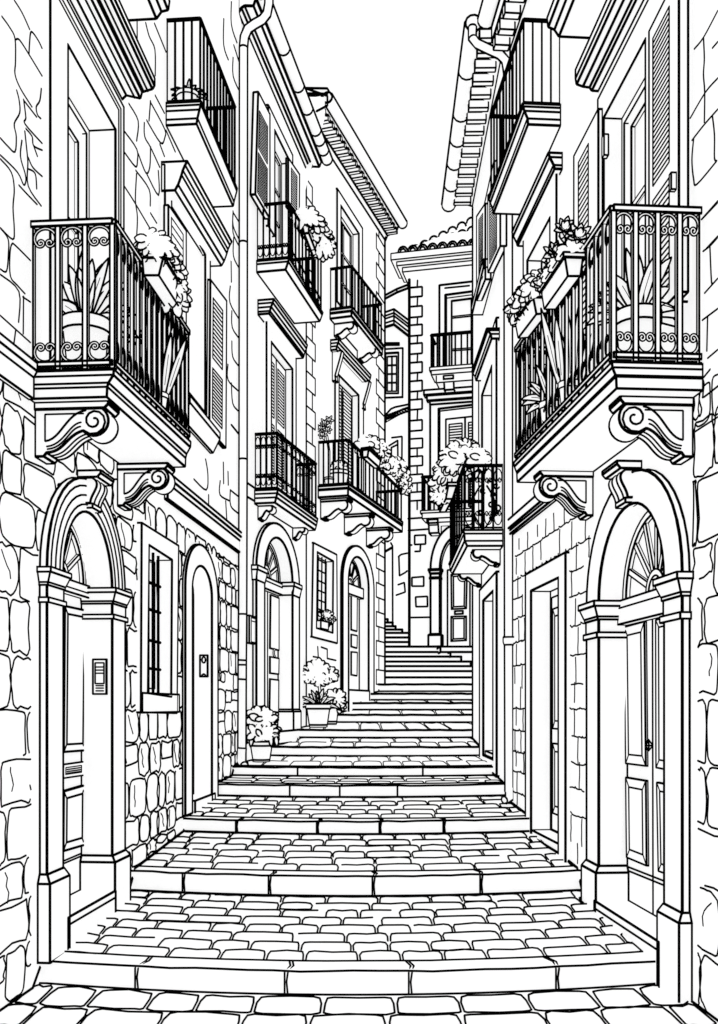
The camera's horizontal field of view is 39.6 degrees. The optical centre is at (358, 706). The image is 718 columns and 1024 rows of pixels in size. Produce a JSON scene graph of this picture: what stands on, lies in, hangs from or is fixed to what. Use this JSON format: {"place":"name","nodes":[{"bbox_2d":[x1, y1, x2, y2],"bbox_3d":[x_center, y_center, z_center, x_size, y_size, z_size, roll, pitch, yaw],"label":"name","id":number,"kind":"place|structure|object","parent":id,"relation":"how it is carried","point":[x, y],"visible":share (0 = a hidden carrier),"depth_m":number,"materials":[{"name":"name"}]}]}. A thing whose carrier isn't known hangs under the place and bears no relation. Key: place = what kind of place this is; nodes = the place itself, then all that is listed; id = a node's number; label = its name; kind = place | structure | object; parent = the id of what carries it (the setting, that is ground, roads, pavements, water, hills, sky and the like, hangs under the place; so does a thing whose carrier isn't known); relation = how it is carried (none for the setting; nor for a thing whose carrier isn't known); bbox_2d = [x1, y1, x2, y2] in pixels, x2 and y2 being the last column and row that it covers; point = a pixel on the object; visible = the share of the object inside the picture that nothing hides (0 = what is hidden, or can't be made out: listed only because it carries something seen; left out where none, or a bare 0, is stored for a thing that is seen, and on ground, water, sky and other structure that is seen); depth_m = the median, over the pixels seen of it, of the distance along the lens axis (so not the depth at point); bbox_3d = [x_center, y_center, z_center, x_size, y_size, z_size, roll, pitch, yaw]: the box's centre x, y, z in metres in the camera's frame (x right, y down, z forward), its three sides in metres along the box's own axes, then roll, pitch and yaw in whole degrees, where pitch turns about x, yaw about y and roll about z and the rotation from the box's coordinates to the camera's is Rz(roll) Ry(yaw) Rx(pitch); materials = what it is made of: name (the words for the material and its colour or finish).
{"place":"outdoors","nodes":[
{"label":"outdoors","id":0,"kind":"place"},
{"bbox_2d":[0,984,717,1023],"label":"paving","id":1,"kind":"structure","parent":0,"point":[61,1004],"depth_m":5.28,"materials":[{"name":"white stone"}]},
{"bbox_2d":[0,0,241,1011],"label":"stone house","id":2,"kind":"structure","parent":1,"relation":"on","point":[120,534],"depth_m":6.86,"materials":[{"name":"white stone"}]},
{"bbox_2d":[36,469,132,963],"bbox_3d":[-1.812,0.019,6.461,0.374,3.058,1.512,0,0,5],"label":"doorway","id":3,"kind":"structure","parent":2,"relation":"in","point":[84,876],"depth_m":6.71,"materials":[{"name":"white stone"}]},
{"bbox_2d":[42,0,155,359],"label":"window","id":4,"kind":"structure","parent":2,"relation":"in","point":[83,113],"depth_m":6.57,"materials":[{"name":"white wood"}]},
{"bbox_2d":[63,252,138,358],"bbox_3d":[-1.607,-2.275,5.862,0.572,0.776,0.306,0,0,0],"label":"potted plant","id":5,"kind":"object","parent":2,"relation":"on","point":[99,309],"visible":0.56,"depth_m":5.82,"materials":[{"name":"white plant"}]},
{"bbox_2d":[136,522,179,713],"bbox_3d":[-1.694,-0.671,8.134,0.192,1.476,1.109,0,0,5],"label":"window","id":6,"kind":"structure","parent":2,"relation":"in","point":[157,554],"depth_m":8.27,"materials":[{"name":"white stone"}]},
{"bbox_2d":[135,323,186,414],"bbox_3d":[-1.327,-2.271,6.627,0.368,0.722,0.172,0,0,0],"label":"potted plant","id":7,"kind":"object","parent":2,"relation":"on","point":[171,371],"visible":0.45,"depth_m":6.61,"materials":[{"name":"white plant"}]},
{"bbox_2d":[133,227,192,318],"bbox_3d":[-1.238,-2.752,6.353,0.269,0.364,0.732,0,0,5],"label":"flower box","id":8,"kind":"object","parent":2,"relation":"attached to","point":[165,272],"visible":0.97,"depth_m":6.18,"materials":[{"name":"white ceramic"}]},
{"bbox_2d":[170,78,208,100],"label":"potted plant","id":9,"kind":"object","parent":2,"relation":"on","point":[187,92],"visible":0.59,"depth_m":8.53,"materials":[{"name":"white plant"}]},
{"bbox_2d":[161,160,232,453],"bbox_3d":[-1.489,-3.602,9.350,0.347,2.135,2.317,0,0,5],"label":"window","id":10,"kind":"structure","parent":2,"relation":"in","point":[186,207],"depth_m":9.57,"materials":[{"name":"white stone"}]},
{"bbox_2d":[182,543,218,816],"bbox_3d":[-1.597,-0.232,9.580,0.219,2.646,1.323,0,0,5],"label":"doorway","id":11,"kind":"structure","parent":2,"relation":"in","point":[200,592],"depth_m":9.96,"materials":[{"name":"white stone"}]},
{"bbox_2d":[39,890,655,995],"bbox_3d":[-0.032,1.546,6.526,4.136,0.350,2.029,0,0,0],"label":"stone step","id":12,"kind":"object","parent":1,"relation":"on","point":[384,945],"visible":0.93,"depth_m":6.00,"materials":[{"name":"white stone"}]},
{"bbox_2d":[131,831,579,896],"bbox_3d":[-0.021,1.307,8.129,3.883,0.387,1.801,0,0,0],"label":"stone step","id":13,"kind":"object","parent":12,"relation":"on","point":[376,865],"visible":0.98,"depth_m":7.61,"materials":[{"name":"white stone"}]},
{"bbox_2d":[183,795,529,834],"bbox_3d":[-0.011,1.076,9.523,3.663,0.338,1.574,0,0,0],"label":"stone step","id":14,"kind":"object","parent":13,"relation":"on","point":[301,815],"visible":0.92,"depth_m":9.08,"materials":[{"name":"white stone"}]},
{"bbox_2d":[441,14,513,804],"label":"narrow house","id":15,"kind":"structure","parent":14,"relation":"on","point":[481,556],"depth_m":11.00,"materials":[{"name":"white paint"}]},
{"bbox_2d":[426,437,492,511],"bbox_3d":[1.064,-2.684,11.520,0.563,0.758,1.525,0,0,-16],"label":"flower box","id":16,"kind":"object","parent":15,"relation":"attached to","point":[455,455],"visible":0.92,"depth_m":11.20,"materials":[{"name":"white ceramic"}]},
{"bbox_2d":[471,316,499,526],"bbox_3d":[1.520,-3.146,11.650,0.292,2.136,1.887,0,0,1],"label":"window","id":17,"kind":"structure","parent":15,"relation":"in","point":[485,369],"depth_m":11.46,"materials":[{"name":"white stone"}]},
{"bbox_2d":[471,160,507,315],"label":"window","id":18,"kind":"structure","parent":15,"relation":"in","point":[491,230],"depth_m":11.05,"materials":[{"name":"white wood"}]},
{"bbox_2d":[479,570,499,777],"bbox_3d":[1.580,-0.352,11.618,0.196,2.236,1.756,0,0,1],"label":"doorway","id":19,"kind":"structure","parent":15,"relation":"in","point":[489,591],"depth_m":12.09,"materials":[{"name":"white stone"}]},
{"bbox_2d":[477,0,717,1021],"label":"dressed stone house","id":20,"kind":"structure","parent":1,"relation":"on","point":[612,519],"depth_m":6.49,"materials":[{"name":"white stone"}]},
{"bbox_2d":[502,269,547,338],"bbox_3d":[1.169,-2.737,6.818,0.303,0.343,0.715,0,0,0],"label":"flower box","id":21,"kind":"object","parent":20,"relation":"attached to","point":[522,307],"visible":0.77,"depth_m":6.71,"materials":[{"name":"white ceramic"}]},
{"bbox_2d":[511,151,562,345],"bbox_3d":[1.590,-3.369,8.621,0.270,2.125,1.324,0,0,-4],"label":"window","id":22,"kind":"structure","parent":20,"relation":"in","point":[533,228],"depth_m":8.52,"materials":[{"name":"white stone"}]},
{"bbox_2d":[520,364,556,422],"bbox_3d":[1.284,-2.081,6.742,0.364,0.516,0.179,0,0,0],"label":"potted plant","id":23,"kind":"object","parent":20,"relation":"on","point":[534,401],"visible":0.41,"depth_m":6.75,"materials":[{"name":"white plant"}]},
{"bbox_2d":[525,551,569,862],"bbox_3d":[1.669,0.052,8.442,0.233,2.530,1.337,0,0,-4],"label":"doorway","id":24,"kind":"structure","parent":20,"relation":"in","point":[547,584],"depth_m":8.88,"materials":[{"name":"white stone"}]},
{"bbox_2d":[532,215,591,309],"bbox_3d":[1.198,-2.636,6.008,0.238,0.347,0.650,0,0,-5],"label":"flower box","id":25,"kind":"object","parent":20,"relation":"attached to","point":[558,275],"visible":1,"depth_m":5.79,"materials":[{"name":"white ceramic"}]},
{"bbox_2d":[540,308,592,411],"bbox_3d":[1.312,-2.165,6.225,0.349,0.698,0.157,0,0,0],"label":"potted plant","id":26,"kind":"object","parent":20,"relation":"on","point":[555,350],"visible":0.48,"depth_m":6.23,"materials":[{"name":"white plant"}]},
{"bbox_2d":[585,248,673,350],"bbox_3d":[1.540,-2.158,5.502,0.564,0.709,0.270,0,0,0],"label":"potted plant","id":27,"kind":"object","parent":20,"relation":"on","point":[623,305],"visible":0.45,"depth_m":5.47,"materials":[{"name":"white plant"}]},
{"bbox_2d":[573,0,688,370],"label":"window","id":28,"kind":"structure","parent":20,"relation":"in","point":[634,148],"depth_m":6.35,"materials":[{"name":"white wood"}]},
{"bbox_2d":[577,459,693,1002],"bbox_3d":[1.757,0.071,6.295,0.364,3.194,1.856,0,0,-4],"label":"doorway","id":29,"kind":"structure","parent":20,"relation":"in","point":[635,871],"depth_m":6.49,"materials":[{"name":"white stone"}]},
{"bbox_2d":[219,775,504,797],"bbox_3d":[0.016,0.899,10.597,3.510,0.279,1.126,0,0,0],"label":"stone step","id":30,"kind":"object","parent":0,"point":[358,786],"visible":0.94,"depth_m":10.17,"materials":[{"name":"white stone"}]},
{"bbox_2d":[232,755,492,776],"bbox_3d":[0.064,0.755,11.832,3.469,0.271,1.857,0,0,0],"label":"stone step","id":31,"kind":"object","parent":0,"point":[380,766],"visible":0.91,"depth_m":11.05,"materials":[{"name":"white stone"}]},
{"bbox_2d":[247,705,281,762],"bbox_3d":[-1.155,0.324,11.754,0.492,0.690,0.398,0,0,0],"label":"potted plant","id":32,"kind":"object","parent":31,"relation":"on","point":[264,729],"visible":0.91,"depth_m":11.64,"materials":[{"name":"white plant"}]},
{"bbox_2d":[237,0,332,764],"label":"plaster house","id":33,"kind":"structure","parent":31,"relation":"on","point":[282,143],"depth_m":12.46,"materials":[{"name":"white paint"}]},
{"bbox_2d":[249,91,299,258],"bbox_3d":[-1.131,-6.804,12.903,0.249,1.546,2.236,0,0,10],"label":"window","id":34,"kind":"structure","parent":33,"relation":"in","point":[274,177],"depth_m":12.68,"materials":[{"name":"white wood"}]},
{"bbox_2d":[251,522,303,745],"bbox_3d":[-1.131,-0.941,12.975,0.326,2.874,2.129,0,0,11],"label":"doorway","id":35,"kind":"structure","parent":33,"relation":"in","point":[277,589],"depth_m":13.43,"materials":[{"name":"white stone"}]},
{"bbox_2d":[257,298,307,498],"bbox_3d":[-1.027,-3.935,13.003,0.338,2.149,1.697,0,0,11],"label":"window","id":36,"kind":"structure","parent":33,"relation":"in","point":[283,344],"depth_m":13.18,"materials":[{"name":"white stone"}]},
{"bbox_2d":[293,205,336,262],"bbox_3d":[-0.569,-6.124,12.919,0.411,0.516,0.851,0,0,22],"label":"flower box","id":37,"kind":"object","parent":33,"relation":"attached to","point":[318,235],"visible":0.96,"depth_m":12.80,"materials":[{"name":"white ceramic"}]},
{"bbox_2d":[271,737,478,756],"bbox_3d":[0.232,0.585,13.185,3.276,0.328,1.351,0,0,0],"label":"stone step","id":38,"kind":"object","parent":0,"point":[387,747],"visible":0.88,"depth_m":12.64,"materials":[{"name":"white stone"}]},
{"bbox_2d":[274,0,481,631],"label":"sky","id":39,"kind":"structure","parent":0,"point":[391,66],"materials":[{"name":"white"}]},
{"bbox_2d":[299,722,471,738],"bbox_3d":[0.640,0.400,14.739,3.659,0.308,2.243,0,0,0],"label":"stone step","id":40,"kind":"object","parent":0,"point":[394,730],"visible":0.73,"depth_m":13.72,"materials":[{"name":"white stone"}]},
{"bbox_2d":[302,657,340,727],"bbox_3d":[-0.572,-0.196,14.412,0.631,1.035,0.407,0,0,0],"label":"potted plant","id":41,"kind":"object","parent":40,"relation":"on","point":[319,673],"visible":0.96,"depth_m":14.36,"materials":[{"name":"white plant"}]},
{"bbox_2d":[324,687,346,724],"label":"potted plant","id":42,"kind":"object","parent":40,"relation":"on","point":[339,701],"visible":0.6,"depth_m":14.83,"materials":[{"name":"white plant"}]},
{"bbox_2d":[305,87,407,726],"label":"corner house","id":43,"kind":"structure","parent":40,"relation":"on","point":[351,198],"depth_m":16.22,"materials":[{"name":"white paint"}]},
{"bbox_2d":[310,542,337,643],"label":"window","id":44,"kind":"structure","parent":43,"relation":"in","point":[324,572],"depth_m":15.42,"materials":[{"name":"white stone"}]},
{"bbox_2d":[318,415,334,482],"bbox_3d":[-0.511,-3.846,15.078,0.292,1.083,0.163,0,0,0],"label":"potted plant","id":45,"kind":"object","parent":43,"relation":"on","point":[324,429],"visible":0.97,"depth_m":15.03,"materials":[{"name":"white plant"}]},
{"bbox_2d":[317,609,336,630],"bbox_3d":[-0.537,-1.333,15.215,0.383,0.345,0.456,0,0,0],"label":"flower box","id":46,"kind":"object","parent":43,"relation":"on","point":[327,621],"visible":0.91,"depth_m":15.30,"materials":[{"name":"white ceramic"}]},
{"bbox_2d":[331,460,346,482],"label":"potted plant","id":47,"kind":"object","parent":43,"relation":"on","point":[340,471],"visible":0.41,"depth_m":15.14,"materials":[{"name":"white plant"}]},
{"bbox_2d":[336,187,362,317],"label":"window","id":48,"kind":"structure","parent":43,"relation":"in","point":[349,231],"depth_m":16.70,"materials":[{"name":"white stone"}]},
{"bbox_2d":[330,338,371,491],"bbox_3d":[-0.173,-4.707,16.420,0.317,2.068,1.795,0,0,17],"label":"window","id":49,"kind":"structure","parent":43,"relation":"in","point":[351,381],"depth_m":16.58,"materials":[{"name":"white stone"}]},
{"bbox_2d":[340,545,374,711],"bbox_3d":[-0.095,-1.240,16.934,0.260,2.975,1.830,0,0,17],"label":"doorway","id":50,"kind":"structure","parent":43,"relation":"in","point":[357,586],"depth_m":17.22,"materials":[{"name":"white stone"}]},
{"bbox_2d":[354,434,412,495],"bbox_3d":[0.343,-4.228,17.011,0.543,0.760,3.067,0,0,16],"label":"flower box","id":51,"kind":"object","parent":43,"relation":"attached to","point":[376,453],"visible":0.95,"depth_m":17.23,"materials":[{"name":"white ceramic"}]},
{"bbox_2d":[337,710,471,722],"bbox_3d":[1.022,0.212,16.118,3.347,0.329,0.985,0,0,0],"label":"stone step","id":52,"kind":"object","parent":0,"point":[406,716],"visible":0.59,"depth_m":15.69,"materials":[{"name":"white stone"}]},
{"bbox_2d":[352,700,471,710],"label":"stone step","id":53,"kind":"object","parent":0,"point":[447,705],"visible":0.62,"depth_m":16.45,"materials":[{"name":"white stone"}]},
{"bbox_2d":[371,692,471,700],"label":"stone step","id":54,"kind":"object","parent":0,"point":[425,696],"visible":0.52,"depth_m":17.51,"materials":[{"name":"white stone"}]},
{"bbox_2d":[378,683,471,691],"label":"stone step","id":55,"kind":"object","parent":54,"relation":"on","point":[424,687],"visible":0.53,"depth_m":18.11,"materials":[{"name":"white stone"}]},
{"bbox_2d":[386,676,471,682],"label":"stone step","id":56,"kind":"object","parent":55,"relation":"on","point":[428,679],"visible":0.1,"depth_m":18.75,"materials":[{"name":"white stone"}]},
{"bbox_2d":[386,670,471,675],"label":"stone step","id":57,"kind":"object","parent":56,"relation":"on","point":[428,672],"visible":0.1,"depth_m":19.10,"materials":[{"name":"white stone"}]},
{"bbox_2d":[386,665,471,669],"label":"stone step","id":58,"kind":"object","parent":57,"relation":"on","point":[428,667],"visible":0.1,"depth_m":19.45,"materials":[{"name":"white stone"}]},
{"bbox_2d":[386,660,471,664],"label":"stone step","id":59,"kind":"object","parent":58,"relation":"on","point":[428,662],"visible":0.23,"depth_m":19.78,"materials":[{"name":"white stone"}]},
{"bbox_2d":[386,655,459,659],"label":"stone step","id":60,"kind":"object","parent":59,"relation":"on","point":[417,657],"visible":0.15,"depth_m":20.08,"materials":[{"name":"white stone"}]},
{"bbox_2d":[386,651,447,654],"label":"stone step","id":61,"kind":"object","parent":60,"relation":"on","point":[411,652],"depth_m":20.40,"materials":[{"name":"white stone"}]},
{"bbox_2d":[386,645,439,650],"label":"stone step","id":62,"kind":"object","parent":61,"relation":"on","point":[411,647],"visible":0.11,"depth_m":20.68,"materials":[{"name":"white stone"}]},
{"bbox_2d":[386,641,407,644],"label":"stone step","id":63,"kind":"object","parent":62,"relation":"on","point":[396,642],"depth_m":21.99,"materials":[{"name":"white stone"}]},
{"bbox_2d":[386,636,407,640],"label":"stone step","id":64,"kind":"object","parent":63,"relation":"on","point":[396,638],"depth_m":22.38,"materials":[{"name":"white stone"}]},
{"bbox_2d":[386,632,407,635],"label":"stone step","id":65,"kind":"object","parent":64,"relation":"on","point":[396,633],"visible":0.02,"depth_m":22.79,"materials":[{"name":"white stone"}]},
{"bbox_2d":[386,628,403,631],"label":"stone step","id":66,"kind":"object","parent":65,"relation":"on","point":[394,629],"visible":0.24,"depth_m":23.18,"materials":[{"name":"white stone"}]},
{"bbox_2d":[386,625,396,627],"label":"stone step","id":67,"kind":"object","parent":66,"relation":"on","point":[391,626],"visible":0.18,"depth_m":23.58,"materials":[{"name":"white stone"}]},
{"bbox_2d":[386,621,393,624],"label":"stone step","id":68,"kind":"object","parent":67,"relation":"on","point":[389,622],"visible":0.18,"depth_m":23.98,"materials":[{"name":"white stone"}]},
{"bbox_2d":[436,645,471,659],"bbox_3d":[2.170,-0.964,20.748,1.136,0.514,1.660,0,0,0],"label":"landing","id":69,"kind":"object","parent":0,"point":[462,652],"visible":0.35,"depth_m":19.94,"materials":[{"name":"white stone"}]},
{"bbox_2d":[390,216,471,644],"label":"facing house","id":70,"kind":"structure","parent":69,"relation":"on","point":[435,274],"depth_m":21.17,"materials":[{"name":"white paint"}]},
{"bbox_2d":[423,386,471,509],"bbox_3d":[2.573,-5.372,20.894,2.453,2.631,0.351,0,0,13],"label":"window","id":71,"kind":"structure","parent":70,"relation":"in","point":[439,401],"depth_m":21.09,"materials":[{"name":"white stone"}]},
{"bbox_2d":[427,524,471,644],"bbox_3d":[2.094,-2.556,21.092,1.284,2.624,0.302,0,0,13],"label":"doorway","id":72,"kind":"structure","parent":70,"relation":"in","point":[450,599],"depth_m":21.14,"materials":[{"name":"white stone"}]},
{"bbox_2d":[438,280,471,365],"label":"window","id":73,"kind":"structure","parent":70,"relation":"in","point":[455,298],"depth_m":21.16,"materials":[{"name":"white stone"}]},
{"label":"stone step","id":74,"kind":"structure","parent":0,"visible":0},
{"bbox_2d":[386,284,407,622],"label":"distant house","id":75,"kind":"structure","parent":74,"relation":"on","point":[397,437],"depth_m":27.00,"materials":[{"name":"white paint"}]},
{"bbox_2d":[386,342,403,398],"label":"window","id":76,"kind":"structure","parent":75,"relation":"in","point":[394,356],"depth_m":26.97,"materials":[{"name":"white stone"}]}
]}

